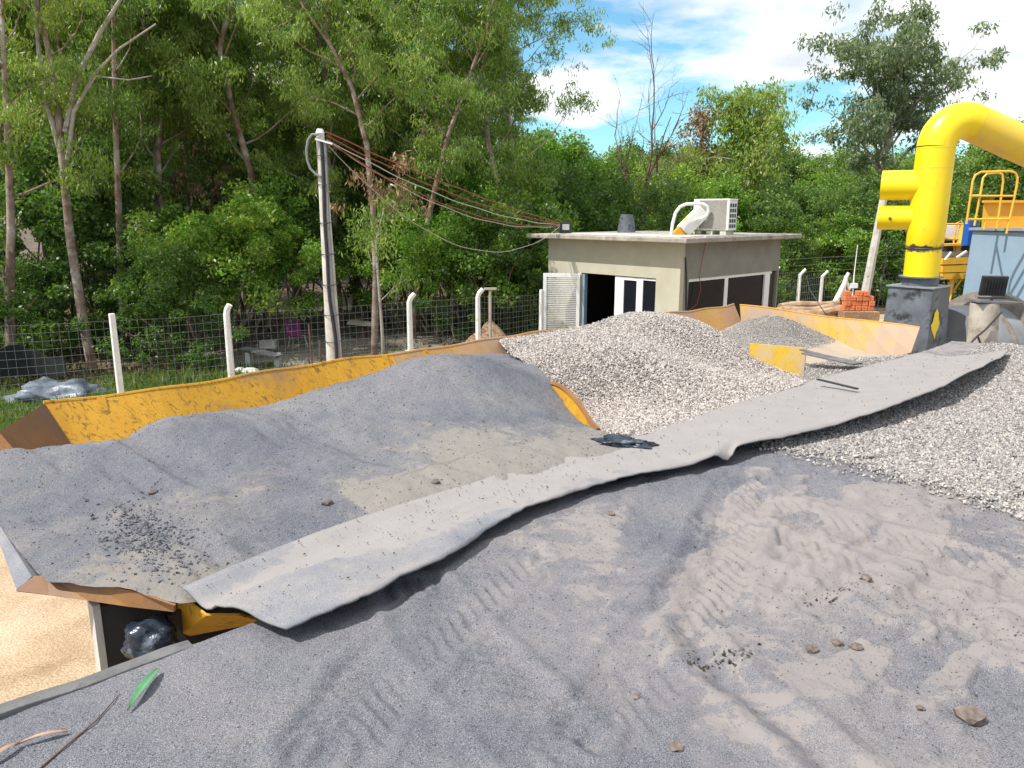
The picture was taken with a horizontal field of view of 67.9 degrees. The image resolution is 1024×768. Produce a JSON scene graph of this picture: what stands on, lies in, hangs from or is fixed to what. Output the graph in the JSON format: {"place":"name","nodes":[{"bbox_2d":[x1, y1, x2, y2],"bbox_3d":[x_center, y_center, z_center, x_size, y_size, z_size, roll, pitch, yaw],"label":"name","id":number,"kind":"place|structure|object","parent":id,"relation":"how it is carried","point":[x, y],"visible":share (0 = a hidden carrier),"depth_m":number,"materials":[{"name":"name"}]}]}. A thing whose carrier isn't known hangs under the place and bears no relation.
{"place":"outdoors","nodes":[
{"label":"outdoors","id":0,"kind":"place"},
{"bbox_2d":[158,326,519,366],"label":"yard","id":1,"kind":"structure","parent":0,"point":[292,349],"depth_m":22.34,"materials":[{"name":"grey soil"}]},
{"bbox_2d":[0,217,883,703],"bbox_3d":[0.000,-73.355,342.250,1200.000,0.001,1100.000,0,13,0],"label":"ground","id":2,"kind":"structure","parent":0,"point":[46,641],"depth_m":7.27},
{"bbox_2d":[305,129,342,360],"bbox_3d":[-3.262,-1.694,13.450,0.468,5.376,0.386,0,13,0],"label":"utility pole","id":3,"kind":"object","parent":2,"relation":"on","point":[333,340],"visible":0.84,"depth_m":13.23,"materials":[{"name":"concrete"}]},
{"bbox_2d":[0,303,920,671],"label":"aggregate bins","id":4,"kind":"object","parent":2,"relation":"on","point":[114,611],"visible":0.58,"depth_m":6.32,"materials":[{"name":"metal"}]},
{"bbox_2d":[121,613,179,659],"bbox_3d":[-1.579,1.113,3.324,0.247,0.206,0.201,0,13,0],"label":"plastic bag","id":5,"kind":"object","parent":4,"relation":"in","point":[154,632],"visible":0.8,"depth_m":3.26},
{"bbox_2d":[0,353,629,602],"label":"sand heap","id":6,"kind":"object","parent":4,"relation":"in","point":[233,486],"visible":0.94,"depth_m":4.67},
{"bbox_2d":[590,434,659,448],"bbox_3d":[0.759,0.390,5.183,0.476,0.067,0.205,5,14,20],"label":"plastic scrap","id":7,"kind":"object","parent":6,"relation":"on","point":[614,440],"visible":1,"depth_m":5.13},
{"bbox_2d":[182,349,1009,629],"bbox_3d":[1.956,0.231,5.750,8.487,0.232,1.116,-10,16,-38],"label":"rubber sheet","id":8,"kind":"object","parent":4,"relation":"in","point":[300,581],"visible":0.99,"depth_m":4.13,"materials":[{"name":"rubber"}]},
{"bbox_2d":[499,311,807,435],"bbox_3d":[1.442,-0.220,8.142,6.090,0.748,3.475,-11,17,-41],"label":"stone heap","id":9,"kind":"object","parent":4,"relation":"in","point":[629,373],"visible":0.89,"depth_m":7.61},
{"bbox_2d":[719,315,913,380],"bbox_3d":[3.075,-0.252,9.555,4.770,0.809,3.556,-11,17,-41],"label":"gravel heap","id":10,"kind":"object","parent":4,"relation":"in","point":[779,330],"visible":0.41,"depth_m":10.36,"materials":[{"name":"gravel"}]},
{"bbox_2d":[594,0,703,221],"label":"bare tree","id":11,"kind":"object","parent":2,"relation":"on","point":[657,157],"visible":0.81,"depth_m":29.80,"materials":[{"name":"brown plant"}]},
{"bbox_2d":[527,231,801,329],"bbox_3d":[3.943,-2.328,20.560,5.464,3.464,5.127,-11,17,-41],"label":"control cabin","id":12,"kind":"object","parent":2,"relation":"on","point":[593,277],"visible":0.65,"depth_m":18.96,"materials":[{"name":"paint"}]},
{"bbox_2d":[543,273,579,329],"bbox_3d":[1.292,-1.842,19.978,0.960,2.120,0.048,2,13,8],"label":"door","id":13,"kind":"structure","parent":12,"relation":"in","point":[545,275],"depth_m":19.88,"materials":[{"name":"white paint"}]},
{"bbox_2d":[614,276,655,316],"bbox_3d":[3.018,-1.571,18.693,0.060,2.080,1.276,-11,17,-41],"label":"window frame","id":14,"kind":"structure","parent":12,"relation":"in","point":[632,294],"depth_m":18.58,"materials":[{"name":"white paint"}]},
{"bbox_2d":[695,231,733,234],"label":"support bricks","id":15,"kind":"object","parent":12,"relation":"on","point":[716,232],"visible":0.95,"depth_m":19.48,"materials":[{"name":"concrete"}]},
{"bbox_2d":[694,199,737,230],"bbox_3d":[5.215,-4.349,19.517,0.988,0.780,0.493,10,16,39],"label":"air conditioner","id":16,"kind":"object","parent":15,"relation":"on","point":[722,214],"visible":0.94,"depth_m":19.25,"materials":[{"name":"white metal"}]},
{"bbox_2d":[687,271,771,318],"bbox_3d":[5.484,-2.123,19.134,3.812,1.250,0.110,-11,17,-41],"label":"window frame","id":17,"kind":"structure","parent":12,"relation":"in","point":[749,288],"depth_m":19.07,"materials":[{"name":"white paint"}]},
{"bbox_2d":[861,199,888,310],"bbox_3d":[11.762,-3.869,24.757,0.893,4.648,0.340,0,13,0],"label":"utility pole","id":18,"kind":"object","parent":2,"relation":"on","point":[870,264],"visible":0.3,"depth_m":24.62,"materials":[{"name":"concrete"}]},
{"bbox_2d":[884,283,953,353],"bbox_3d":[6.662,-0.251,12.815,0.833,2.832,0.894,-10,16,-39],"label":"duct box","id":19,"kind":"object","parent":2,"relation":"on","point":[926,309],"visible":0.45,"depth_m":12.26,"materials":[{"name":"metal"}]},
{"bbox_2d":[877,102,1023,286],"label":"exhaust duct","id":20,"kind":"object","parent":19,"relation":"on","point":[924,186],"visible":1,"depth_m":11.93,"materials":[{"name":"metal"}]},
{"bbox_2d":[946,291,1023,345],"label":"dryer drum","id":21,"kind":"object","parent":2,"relation":"on","point":[1011,323],"visible":0.16,"depth_m":12.88,"materials":[{"name":"grey metal"}]},
{"bbox_2d":[963,227,1023,298],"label":"steel tank","id":22,"kind":"object","parent":2,"relation":"on","point":[996,252],"visible":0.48,"depth_m":16.35,"materials":[{"name":"metal"}]},
{"bbox_2d":[965,170,1018,233],"bbox_3d":[9.719,-3.731,15.611,1.048,1.247,0.644,0,13,0],"label":"guard rail","id":23,"kind":"object","parent":22,"relation":"attached to","point":[998,218],"visible":1,"depth_m":15.38,"materials":[{"name":"metal"}]},
{"bbox_2d":[981,200,1023,227],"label":"orange hopper","id":24,"kind":"object","parent":22,"relation":"on","point":[990,208],"visible":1,"depth_m":16.64,"materials":[{"name":"paint"}]},
{"bbox_2d":[0,219,959,388],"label":"forest floor","id":25,"kind":"structure","parent":0,"point":[30,244],"depth_m":30.50,"materials":[{"name":"plant"}]},
{"bbox_2d":[0,280,91,353],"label":"shrub","id":26,"kind":"object","parent":25,"relation":"on","point":[16,304],"visible":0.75,"depth_m":18.13,"materials":[{"name":"green plant"}]},
{"bbox_2d":[0,1,97,334],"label":"eucalyptus tree","id":27,"kind":"object","parent":25,"relation":"on","point":[34,49],"visible":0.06,"depth_m":23.14,"materials":[{"name":"green plant"}]},
{"bbox_2d":[0,251,108,357],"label":"shrub","id":28,"kind":"object","parent":25,"relation":"on","point":[55,312],"visible":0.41,"depth_m":20.35,"materials":[{"name":"green plant"}]},
{"bbox_2d":[0,376,109,403],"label":"plastic sheet","id":29,"kind":"object","parent":25,"relation":"on","point":[34,388],"visible":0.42,"depth_m":15.68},
{"bbox_2d":[0,0,119,378],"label":"eucalyptus tree","id":30,"kind":"object","parent":25,"relation":"on","point":[16,71],"visible":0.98,"depth_m":17.45,"materials":[{"name":"green plant"}]},
{"bbox_2d":[0,138,145,354],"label":"shrub","id":31,"kind":"object","parent":25,"relation":"on","point":[94,233],"visible":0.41,"depth_m":20.47,"materials":[{"name":"green plant"}]},
{"bbox_2d":[9,0,156,370],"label":"eucalyptus tree","id":32,"kind":"object","parent":25,"relation":"on","point":[58,126],"visible":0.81,"depth_m":18.02,"materials":[{"name":"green plant"}]},
{"bbox_2d":[0,0,195,336],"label":"eucalyptus tree","id":33,"kind":"object","parent":25,"relation":"on","point":[56,35],"visible":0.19,"depth_m":21.59,"materials":[{"name":"green plant"}]},
{"bbox_2d":[20,0,194,354],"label":"eucalyptus tree","id":34,"kind":"object","parent":25,"relation":"on","point":[112,104],"visible":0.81,"depth_m":19.80,"materials":[{"name":"green plant"}]},
{"bbox_2d":[0,122,223,348],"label":"shrub","id":35,"kind":"object","parent":25,"relation":"on","point":[49,232],"visible":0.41,"depth_m":20.40,"materials":[{"name":"green plant"}]},
{"bbox_2d":[48,242,192,361],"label":"shrub","id":36,"kind":"object","parent":25,"relation":"on","point":[104,297],"visible":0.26,"depth_m":20.49,"materials":[{"name":"green plant"}]},
{"bbox_2d":[13,0,246,291],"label":"eucalyptus tree","id":37,"kind":"object","parent":25,"relation":"on","point":[147,125],"visible":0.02,"depth_m":25.20,"materials":[{"name":"green plant"}]},
{"bbox_2d":[38,0,243,337],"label":"eucalyptus tree","id":38,"kind":"object","parent":25,"relation":"on","point":[184,131],"visible":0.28,"depth_m":21.98,"materials":[{"name":"green plant"}]},
{"bbox_2d":[84,0,240,333],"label":"eucalyptus tree","id":39,"kind":"object","parent":25,"relation":"on","point":[169,169],"visible":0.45,"depth_m":21.97,"materials":[{"name":"green plant"}]},
{"bbox_2d":[92,236,249,370],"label":"shrub","id":40,"kind":"object","parent":25,"relation":"on","point":[156,304],"visible":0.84,"depth_m":18.60,"materials":[{"name":"green plant"}]},
{"bbox_2d":[120,0,257,330],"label":"eucalyptus tree","id":41,"kind":"object","parent":25,"relation":"on","point":[180,180],"visible":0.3,"depth_m":22.93,"materials":[{"name":"green plant"}]},
{"bbox_2d":[128,0,289,327],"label":"eucalyptus tree","id":42,"kind":"object","parent":25,"relation":"on","point":[233,55],"visible":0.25,"depth_m":23.53,"materials":[{"name":"green plant"}]},
{"bbox_2d":[0,328,429,430],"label":"undergrowth","id":43,"kind":"object","parent":25,"relation":"on","point":[19,411],"visible":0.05,"depth_m":17.41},
{"bbox_2d":[90,0,344,333],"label":"eucalyptus tree","id":44,"kind":"object","parent":25,"relation":"on","point":[225,74],"visible":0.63,"depth_m":21.82,"materials":[{"name":"green plant"}]},
{"bbox_2d":[109,177,335,351],"bbox_3d":[-7.657,-3.163,21.192,5.610,5.069,5.513,-2,13,-8],"label":"shrub","id":45,"kind":"object","parent":25,"relation":"on","point":[237,226],"visible":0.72,"depth_m":19.83,"materials":[{"name":"green plant"}]},
{"bbox_2d":[142,120,316,324],"bbox_3d":[-9.428,-5.540,26.193,7.571,7.571,6.835,-3,13,-11],"label":"shrub","id":46,"kind":"object","parent":25,"relation":"on","point":[289,134],"visible":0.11,"depth_m":24.68,"materials":[{"name":"green plant"}]},
{"bbox_2d":[135,170,334,341],"bbox_3d":[-7.221,-3.550,22.357,5.891,5.322,5.789,4,13,17],"label":"shrub","id":47,"kind":"object","parent":25,"relation":"on","point":[269,198],"visible":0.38,"depth_m":21.26,"materials":[{"name":"green plant"}]},
{"bbox_2d":[189,4,311,309],"bbox_3d":[-10.415,-9.654,29.583,5.411,14.149,5.566,-12,17,-43],"label":"eucalyptus tree","id":48,"kind":"object","parent":25,"relation":"on","point":[204,135],"visible":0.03,"depth_m":29.08,"materials":[{"name":"green plant"}]},
{"bbox_2d":[0,322,537,400],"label":"leaf litter","id":49,"kind":"object","parent":25,"relation":"on","point":[102,374],"visible":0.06,"depth_m":19.86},
{"bbox_2d":[0,288,543,422],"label":"wire fence","id":50,"kind":"object","parent":25,"relation":"on","point":[116,359],"visible":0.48,"depth_m":14.29,"materials":[{"name":"metal"}]},
{"bbox_2d":[0,344,66,376],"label":"shade net","id":51,"kind":"object","parent":50,"relation":"attached to","point":[21,358],"visible":0.95,"depth_m":16.59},
{"bbox_2d":[195,180,349,334],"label":"shrub","id":52,"kind":"object","parent":25,"relation":"on","point":[286,264],"visible":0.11,"depth_m":22.66,"materials":[{"name":"green plant"}]},
{"bbox_2d":[217,1,365,319],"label":"eucalyptus tree","id":53,"kind":"object","parent":25,"relation":"on","point":[285,145],"visible":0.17,"depth_m":25.86,"materials":[{"name":"green plant"}]},
{"bbox_2d":[208,0,386,329],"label":"eucalyptus tree","id":54,"kind":"object","parent":25,"relation":"on","point":[333,177],"visible":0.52,"depth_m":23.16,"materials":[{"name":"green plant"}]},
{"bbox_2d":[185,0,437,354],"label":"eucalyptus tree","id":55,"kind":"object","parent":25,"relation":"on","point":[330,7],"visible":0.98,"depth_m":18.64,"materials":[{"name":"green plant"}]},
{"bbox_2d":[245,161,395,328],"bbox_3d":[-6.888,-4.466,25.233,5.258,5.824,5.824,10,16,36],"label":"shrub","id":56,"kind":"object","parent":25,"relation":"on","point":[312,216],"visible":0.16,"depth_m":24.19,"materials":[{"name":"green plant"}]},
{"bbox_2d":[287,168,395,326],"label":"shrub","id":57,"kind":"object","parent":25,"relation":"on","point":[359,196],"visible":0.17,"depth_m":24.67,"materials":[{"name":"green plant"}]},
{"bbox_2d":[279,111,403,317],"bbox_3d":[-5.170,-6.047,28.434,6.835,7.571,7.571,-2,13,-10],"label":"eucalyptus tree","id":58,"kind":"object","parent":25,"relation":"on","point":[366,312],"visible":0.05,"depth_m":26.64,"materials":[{"name":"green plant"}]},
{"bbox_2d":[265,1,423,310],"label":"eucalyptus tree","id":59,"kind":"object","parent":25,"relation":"on","point":[353,298],"visible":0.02,"depth_m":29.18,"materials":[{"name":"green plant"}]},
{"bbox_2d":[267,0,446,322],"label":"eucalyptus tree","id":60,"kind":"object","parent":25,"relation":"on","point":[377,98],"visible":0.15,"depth_m":25.81,"materials":[{"name":"green plant"}]},
{"bbox_2d":[338,185,420,354],"bbox_3d":[-3.253,-2.428,18.463,1.920,4.986,2.066,5,14,22],"label":"eucalyptus tree","id":61,"kind":"object","parent":25,"relation":"on","point":[376,230],"visible":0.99,"depth_m":18.26,"materials":[{"name":"green plant"}]},
{"bbox_2d":[329,0,485,326],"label":"eucalyptus tree","id":62,"kind":"object","parent":25,"relation":"on","point":[390,125],"visible":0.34,"depth_m":23.40,"materials":[{"name":"green plant"}]},
{"bbox_2d":[335,183,490,329],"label":"shrub","id":63,"kind":"object","parent":25,"relation":"on","point":[343,273],"visible":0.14,"depth_m":23.39,"materials":[{"name":"green plant"}]},
{"bbox_2d":[333,180,498,335],"bbox_3d":[-3.030,-3.659,23.385,5.610,5.069,5.513,-2,13,-10],"label":"shrub","id":64,"kind":"object","parent":25,"relation":"on","point":[449,216],"visible":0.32,"depth_m":22.83,"materials":[{"name":"green plant"}]},
{"bbox_2d":[343,120,503,317],"bbox_3d":[-3.842,-6.036,28.384,6.835,7.571,7.571,2,13,10],"label":"shrub","id":65,"kind":"object","parent":25,"relation":"on","point":[386,168],"visible":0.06,"depth_m":26.65,"materials":[{"name":"green plant"}]},
{"bbox_2d":[349,3,519,320],"bbox_3d":[-2.507,-8.824,26.731,5.270,13.778,5.420,-12,17,-42],"label":"eucalyptus tree","id":66,"kind":"object","parent":25,"relation":"on","point":[477,162],"visible":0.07,"depth_m":26.29,"materials":[{"name":"green plant"}]},
{"bbox_2d":[346,0,559,338],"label":"eucalyptus tree","id":67,"kind":"object","parent":25,"relation":"on","point":[445,165],"visible":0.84,"depth_m":21.24,"materials":[{"name":"green plant"}]},
{"bbox_2d":[379,180,548,339],"bbox_3d":[-0.909,-3.567,22.977,5.610,5.069,5.513,2,13,8],"label":"shrub","id":68,"kind":"object","parent":25,"relation":"on","point":[497,281],"visible":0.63,"depth_m":21.54,"materials":[{"name":"green plant"}]},
{"bbox_2d":[375,149,570,324],"bbox_3d":[-1.776,-5.003,26.052,7.167,6.590,7.293,-7,14,-28],"label":"shrub","id":69,"kind":"object","parent":25,"relation":"on","point":[463,183],"visible":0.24,"depth_m":24.27,"materials":[{"name":"green plant"}]},
{"bbox_2d":[408,187,561,340],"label":"shrub","id":70,"kind":"object","parent":25,"relation":"on","point":[529,261],"visible":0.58,"depth_m":21.71,"materials":[{"name":"green plant"}]},
{"bbox_2d":[395,0,590,322],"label":"eucalyptus tree","id":71,"kind":"object","parent":25,"relation":"on","point":[537,104],"visible":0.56,"depth_m":22.93,"materials":[{"name":"green plant"}]},
{"bbox_2d":[451,28,547,197],"bbox_3d":[-0.662,-9.445,32.366,4.294,12.472,4.235,-2,13,-7],"label":"eucalyptus tree","id":72,"kind":"object","parent":25,"relation":"on","point":[522,119],"visible":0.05,"depth_m":31.70,"materials":[{"name":"green plant"}]},
{"bbox_2d":[424,180,583,331],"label":"shrub","id":73,"kind":"object","parent":25,"relation":"on","point":[561,218],"visible":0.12,"depth_m":24.36,"materials":[{"name":"green plant"}]},
{"bbox_2d":[395,0,618,317],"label":"eucalyptus tree","id":74,"kind":"object","parent":25,"relation":"on","point":[568,25],"visible":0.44,"depth_m":23.98,"materials":[{"name":"green plant"}]},
{"bbox_2d":[490,158,609,318],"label":"shrub","id":75,"kind":"object","parent":25,"relation":"on","point":[576,173],"visible":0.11,"depth_m":26.15,"materials":[{"name":"green plant"}]},
{"bbox_2d":[480,123,621,214],"bbox_3d":[1.748,-6.784,31.298,5.783,7.761,5.045,-5,14,-21],"label":"broadleaf tree","id":76,"kind":"object","parent":25,"relation":"on","point":[572,151],"visible":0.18,"depth_m":30.03,"materials":[{"name":"green plant"}]},
{"bbox_2d":[537,175,646,267],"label":"shrub","id":77,"kind":"object","parent":25,"relation":"on","point":[605,194],"visible":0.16,"depth_m":26.43,"materials":[{"name":"green plant"}]},
{"bbox_2d":[579,144,649,220],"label":"broadleaf tree","id":78,"kind":"object","parent":25,"relation":"on","point":[617,175],"visible":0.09,"depth_m":34.06,"materials":[{"name":"green plant"}]},
{"bbox_2d":[600,172,694,231],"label":"shrub","id":79,"kind":"object","parent":25,"relation":"on","point":[650,197],"visible":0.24,"depth_m":26.70,"materials":[{"name":"green plant"}]},
{"bbox_2d":[613,155,720,230],"bbox_3d":[6.659,-6.684,33.375,4.915,6.597,4.288,-5,14,-20],"label":"broadleaf tree","id":80,"kind":"object","parent":25,"relation":"on","point":[700,191],"visible":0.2,"depth_m":32.30,"materials":[{"name":"green plant"}]},
{"bbox_2d":[664,98,730,181],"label":"dry tree","id":81,"kind":"object","parent":25,"relation":"on","point":[701,128],"visible":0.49,"depth_m":37.90,"materials":[{"name":"brown plant"}]},
{"bbox_2d":[687,167,764,232],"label":"broadleaf tree","id":82,"kind":"object","parent":25,"relation":"on","point":[731,188],"visible":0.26,"depth_m":34.39,"materials":[{"name":"green plant"}]},
{"bbox_2d":[668,75,806,227],"bbox_3d":[11.145,-9.388,36.902,6.434,10.422,5.844,8,15,32],"label":"eucalyptus tree","id":83,"kind":"object","parent":25,"relation":"on","point":[766,124],"visible":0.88,"depth_m":35.61,"materials":[{"name":"green plant"}]},
{"bbox_2d":[745,189,833,305],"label":"shrub","id":84,"kind":"object","parent":25,"relation":"on","point":[802,249],"visible":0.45,"depth_m":31.61,"materials":[{"name":"green plant"}]},
{"bbox_2d":[747,177,837,263],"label":"broadleaf tree","id":85,"kind":"object","parent":25,"relation":"on","point":[803,204],"visible":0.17,"depth_m":34.49,"materials":[{"name":"green plant"}]},
{"bbox_2d":[777,148,839,190],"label":"broadleaf tree","id":86,"kind":"object","parent":25,"relation":"on","point":[805,168],"visible":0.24,"depth_m":57.32,"materials":[{"name":"green plant"}]},
{"bbox_2d":[772,213,846,301],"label":"shrub","id":87,"kind":"object","parent":25,"relation":"on","point":[821,245],"visible":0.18,"depth_m":32.68,"materials":[{"name":"green plant"}]},
{"bbox_2d":[778,178,894,304],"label":"shrub","id":88,"kind":"object","parent":25,"relation":"on","point":[853,201],"visible":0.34,"depth_m":32.55,"materials":[{"name":"green plant"}]},
{"bbox_2d":[776,255,900,306],"bbox_3d":[13.273,-3.913,30.233,8.066,2.285,0.503,-7,14,-27],"label":"wire fence","id":89,"kind":"object","parent":25,"relation":"on","point":[798,286],"visible":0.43,"depth_m":29.55,"materials":[{"name":"metal"}]},
{"bbox_2d":[811,208,905,304],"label":"shrub","id":90,"kind":"object","parent":25,"relation":"on","point":[851,243],"visible":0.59,"depth_m":31.84,"materials":[{"name":"green plant"}]},
{"bbox_2d":[813,146,910,188],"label":"broadleaf tree","id":91,"kind":"object","parent":25,"relation":"on","point":[837,158],"visible":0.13,"depth_m":53.90,"materials":[{"name":"green plant"}]},
{"bbox_2d":[823,165,909,303],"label":"shrub","id":92,"kind":"object","parent":25,"relation":"on","point":[893,251],"visible":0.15,"depth_m":32.08,"materials":[{"name":"green plant"}]},
{"bbox_2d":[793,0,1009,182],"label":"eucalyptus tree","id":93,"kind":"object","parent":25,"relation":"on","point":[899,61],"visible":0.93,"depth_m":42.16,"materials":[{"name":"green plant"}]},
{"bbox_2d":[860,188,981,299],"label":"shrub","id":94,"kind":"object","parent":25,"relation":"on","point":[880,261],"visible":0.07,"depth_m":32.33,"materials":[{"name":"green plant"}]},
{"bbox_2d":[890,179,997,296],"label":"shrub","id":95,"kind":"object","parent":25,"relation":"on","point":[965,190],"visible":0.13,"depth_m":32.42,"materials":[{"name":"green plant"}]},
{"bbox_2d":[949,144,1023,220],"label":"broadleaf tree","id":96,"kind":"object","parent":25,"relation":"on","point":[973,162],"visible":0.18,"depth_m":35.51,"materials":[{"name":"green plant"}]},
{"bbox_2d":[952,117,1023,224],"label":"broadleaf tree","id":97,"kind":"object","parent":25,"relation":"on","point":[992,185],"visible":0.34,"depth_m":34.39,"materials":[{"name":"green plant"}]},
{"bbox_2d":[0,341,1023,767],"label":"ramp ground","id":98,"kind":"structure","parent":0,"point":[788,519],"depth_m":2.80,"materials":[{"name":"sand"}]},
{"bbox_2d":[0,640,192,719],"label":"plank","id":99,"kind":"object","parent":98,"relation":"on","point":[13,706],"visible":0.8,"depth_m":2.65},
{"bbox_2d":[3,434,1023,767],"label":"grit","id":100,"kind":"object","parent":98,"relation":"on","point":[707,622],"visible":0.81,"depth_m":2.91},
{"bbox_2d":[744,342,1023,519],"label":"crushed stone","id":101,"kind":"object","parent":98,"relation":"on","point":[981,421],"visible":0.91,"depth_m":5.42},
{"bbox_2d":[953,705,986,725],"bbox_3d":[1.477,1.070,2.449,0.081,0.060,0.082,-5,14,-21],"label":"stone","id":102,"kind":"object","parent":98,"relation":"on","point":[972,715],"visible":0.99,"depth_m":2.43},
{"bbox_2d":[965,298,1022,343],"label":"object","id":103,"kind":"object","parent":98,"relation":"on","point":[983,320],"visible":0.5,"depth_m":9.54,"materials":[{"name":"grey"}]},
{"bbox_2d":[978,275,1008,300],"bbox_3d":[6.058,-1.207,9.564,0.324,0.313,0.106,2,13,10],"label":"floodlight","id":104,"kind":"object","parent":103,"relation":"on","point":[993,285],"visible":1,"depth_m":9.54,"materials":[{"name":"black paint"}]},
{"bbox_2d":[69,0,1023,181],"label":"sky","id":105,"kind":"structure","parent":0,"point":[725,44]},
{"bbox_2d":[939,220,968,301],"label":"steel platform","id":106,"kind":"structure","parent":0,"point":[955,252],"depth_m":18.20,"materials":[{"name":"yellow paint"}]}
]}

